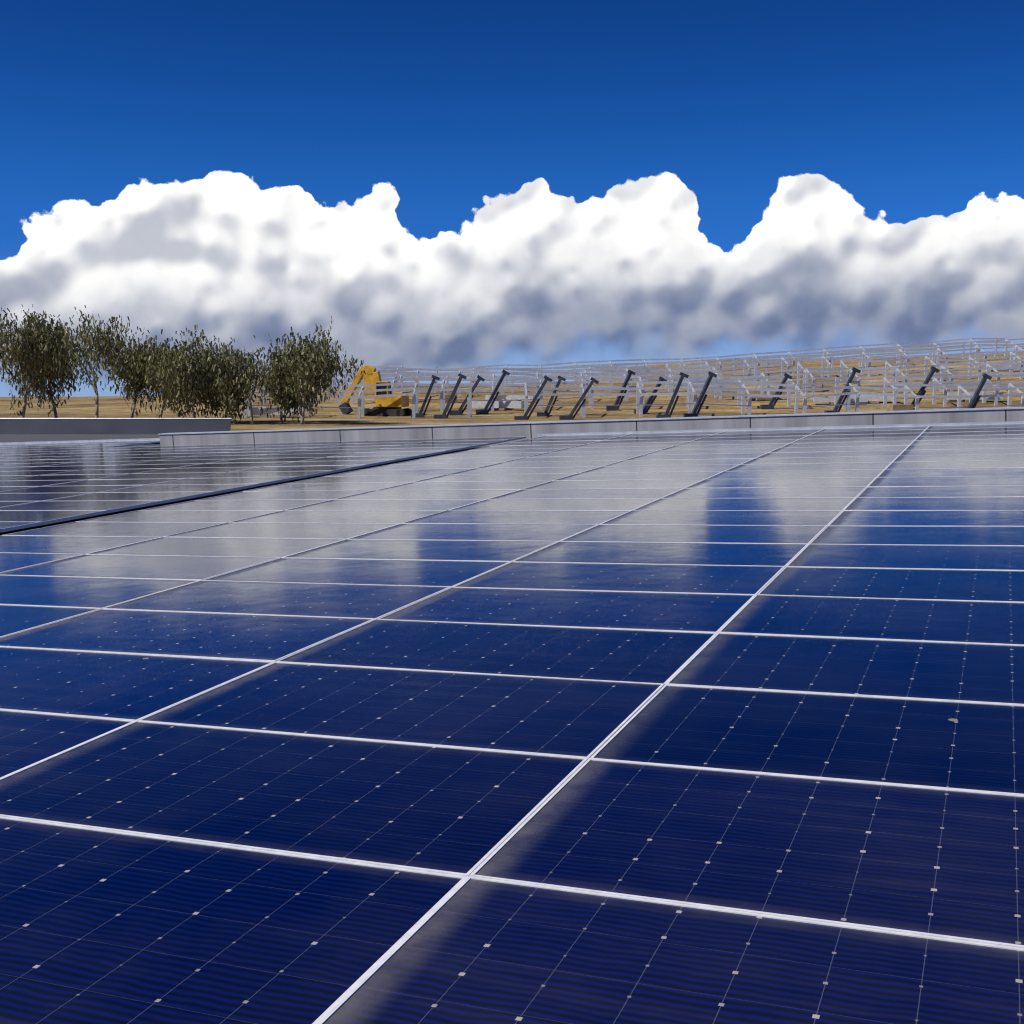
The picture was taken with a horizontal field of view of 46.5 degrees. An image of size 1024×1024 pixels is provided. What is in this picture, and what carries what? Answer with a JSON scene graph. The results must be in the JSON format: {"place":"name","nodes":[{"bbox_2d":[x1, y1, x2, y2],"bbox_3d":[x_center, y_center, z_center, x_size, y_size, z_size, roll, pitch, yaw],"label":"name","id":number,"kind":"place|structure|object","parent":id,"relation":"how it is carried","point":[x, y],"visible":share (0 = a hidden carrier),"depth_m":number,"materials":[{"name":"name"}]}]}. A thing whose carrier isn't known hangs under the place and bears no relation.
{"place":"outdoors","nodes":[
{"label":"outdoors","id":0,"kind":"place"},
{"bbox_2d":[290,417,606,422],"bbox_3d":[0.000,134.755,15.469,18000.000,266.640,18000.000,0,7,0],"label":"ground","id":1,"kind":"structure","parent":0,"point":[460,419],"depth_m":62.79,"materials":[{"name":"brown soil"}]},
{"bbox_2d":[0,314,16,374],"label":"gum tree","id":2,"kind":"object","parent":1,"relation":"on","point":[2,324],"visible":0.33,"depth_m":58.58,"materials":[{"name":"green plant"}]},
{"bbox_2d":[0,434,159,446],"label":"solar panels","id":3,"kind":"object","parent":1,"relation":"on","point":[32,437],"depth_m":43.31,"materials":[{"name":"grey"}]},
{"bbox_2d":[0,440,159,448],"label":"solar panel frames","id":4,"kind":"structure","parent":1,"relation":"on","point":[141,443],"depth_m":31.90,"materials":[{"name":"silver metal"}]},
{"bbox_2d":[0,440,159,449],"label":"solar panel","id":5,"kind":"object","parent":4,"relation":"in","point":[62,445],"visible":0.97,"depth_m":32.29,"materials":[{"name":"blue glass"}]},
{"bbox_2d":[0,419,230,433],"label":"parapet wall","id":6,"kind":"structure","parent":1,"relation":"on","point":[83,426],"depth_m":45.74,"materials":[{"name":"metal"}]},
{"bbox_2d":[0,418,231,419],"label":"parapet wall","id":7,"kind":"structure","parent":1,"relation":"on","point":[116,418],"depth_m":45.84,"materials":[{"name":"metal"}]},
{"bbox_2d":[0,446,487,535],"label":"solar panel edge","id":8,"kind":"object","parent":1,"relation":"on","point":[114,513],"depth_m":17.20,"materials":[{"name":"grey"}]},
{"bbox_2d":[0,436,525,532],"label":"array frames","id":9,"kind":"structure","parent":8,"relation":"on","point":[100,512],"depth_m":18.67,"materials":[{"name":"silver metal"}]},
{"bbox_2d":[0,437,518,528],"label":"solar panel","id":10,"kind":"object","parent":9,"relation":"in","point":[164,490],"visible":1,"depth_m":20.21,"materials":[{"name":"blue glass"}]},
{"bbox_2d":[0,424,1023,1023],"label":"solar panel frames","id":11,"kind":"structure","parent":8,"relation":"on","point":[412,930],"depth_m":5.16,"materials":[{"name":"silver metal"}]},
{"bbox_2d":[0,424,1023,1023],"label":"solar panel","id":12,"kind":"object","parent":11,"relation":"in","point":[106,928],"visible":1,"depth_m":4.29,"materials":[{"name":"blue glass"}]},
{"bbox_2d":[207,338,1023,417],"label":"metal support frames","id":13,"kind":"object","parent":1,"relation":"on","point":[690,383],"visible":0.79,"depth_m":77.01,"materials":[{"name":"silver metal"}]},
{"bbox_2d":[411,366,991,419],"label":"support struts","id":14,"kind":"object","parent":13,"relation":"attached to","point":[772,403],"visible":0.69,"depth_m":65.68,"materials":[{"name":"grey metal"}]},
{"bbox_2d":[259,358,1008,417],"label":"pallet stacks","id":15,"kind":"object","parent":1,"relation":"on","point":[889,407],"visible":0.34,"depth_m":73.12,"materials":[{"name":"brown wood"}]},
{"bbox_2d":[0,353,1023,430],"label":"ground","id":16,"kind":"structure","parent":0,"point":[109,407],"depth_m":75.14,"materials":[{"name":"brown soil"}]},
{"bbox_2d":[0,304,81,417],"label":"gum tree","id":17,"kind":"object","parent":16,"relation":"on","point":[35,346],"depth_m":56.48,"materials":[{"name":"green plant"}]},
{"bbox_2d":[1,315,80,417],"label":"gum tree","id":18,"kind":"object","parent":16,"relation":"on","point":[55,388],"depth_m":60.26,"materials":[{"name":"green plant"}]},
{"bbox_2d":[43,305,136,417],"bbox_3d":[-19.918,-6.932,56.165,5.494,5.775,3.367,5,8,39],"label":"gum tree","id":19,"kind":"object","parent":16,"relation":"on","point":[107,351],"depth_m":55.50,"materials":[{"name":"green plant"}]},
{"bbox_2d":[99,315,167,417],"bbox_3d":[-18.636,-7.115,59.614,4.393,5.344,3.173,4,7,28],"label":"gum tree","id":20,"kind":"object","parent":16,"relation":"on","point":[131,378],"depth_m":58.86,"materials":[{"name":"green plant"}]},
{"bbox_2d":[136,329,203,417],"bbox_3d":[-16.865,-6.546,58.495,4.371,4.851,3.014,6,9,40],"label":"gum tree","id":21,"kind":"object","parent":16,"relation":"on","point":[156,389],"depth_m":58.20,"materials":[{"name":"green plant"}]},
{"bbox_2d":[140,324,234,417],"bbox_3d":[-15.046,-6.515,56.395,4.139,4.862,3.969,0,7,0],"label":"gum tree","id":22,"kind":"object","parent":16,"relation":"on","point":[179,364],"depth_m":55.96,"materials":[{"name":"green plant"}]},
{"bbox_2d":[186,336,269,421],"bbox_3d":[-14.222,-6.393,58.970,4.612,4.673,4.163,0,7,0],"label":"gum tree","id":23,"kind":"object","parent":16,"relation":"on","point":[217,408],"depth_m":58.67,"materials":[{"name":"green plant"}]},
{"bbox_2d":[201,334,289,424],"bbox_3d":[-12.596,-6.041,56.478,4.548,4.912,2.769,0,7,0],"label":"gum tree","id":24,"kind":"object","parent":16,"relation":"on","point":[225,378],"depth_m":56.08,"materials":[{"name":"green plant"}]},
{"bbox_2d":[258,340,321,422],"bbox_3d":[-10.758,-6.314,58.834,3.269,4.452,4.267,0,7,0],"label":"gum tree","id":25,"kind":"object","parent":16,"relation":"on","point":[276,397],"depth_m":58.52,"materials":[{"name":"green plant"}]},
{"bbox_2d":[267,316,365,423],"bbox_3d":[-9.579,-6.661,56.287,5.008,5.177,3.825,5,8,39],"label":"gum tree","id":26,"kind":"object","parent":16,"relation":"on","point":[300,355],"depth_m":55.54,"materials":[{"name":"green plant"}]},
{"bbox_2d":[339,365,408,413],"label":"excavator","id":27,"kind":"object","parent":16,"relation":"on","point":[371,376],"depth_m":67.80,"materials":[{"name":"yellow metal"}]},
{"bbox_2d":[377,383,389,394],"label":"excavator cab window","id":28,"kind":"structure","parent":27,"relation":"attached to","point":[382,392],"depth_m":67.02,"materials":[{"name":"black glass"}]},
{"bbox_2d":[364,408,411,415],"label":"excavator tracks","id":29,"kind":"object","parent":27,"relation":"attached to","point":[386,412],"visible":0.91,"depth_m":67.06},
{"bbox_2d":[0,0,1023,396],"label":"sky","id":30,"kind":"structure","parent":0,"point":[449,183],"materials":[{"name":"blue"}]},
{"bbox_2d":[159,409,1023,445],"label":"parapet wall","id":31,"kind":"structure","parent":0,"point":[529,431],"depth_m":25.65,"materials":[{"name":"grey concrete"}]},
{"bbox_2d":[0,407,1023,444],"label":"parapet cap","id":32,"kind":"object","parent":31,"relation":"on","point":[748,429],"visible":0.68,"depth_m":24.56,"materials":[{"name":"grey metal"}]}
]}

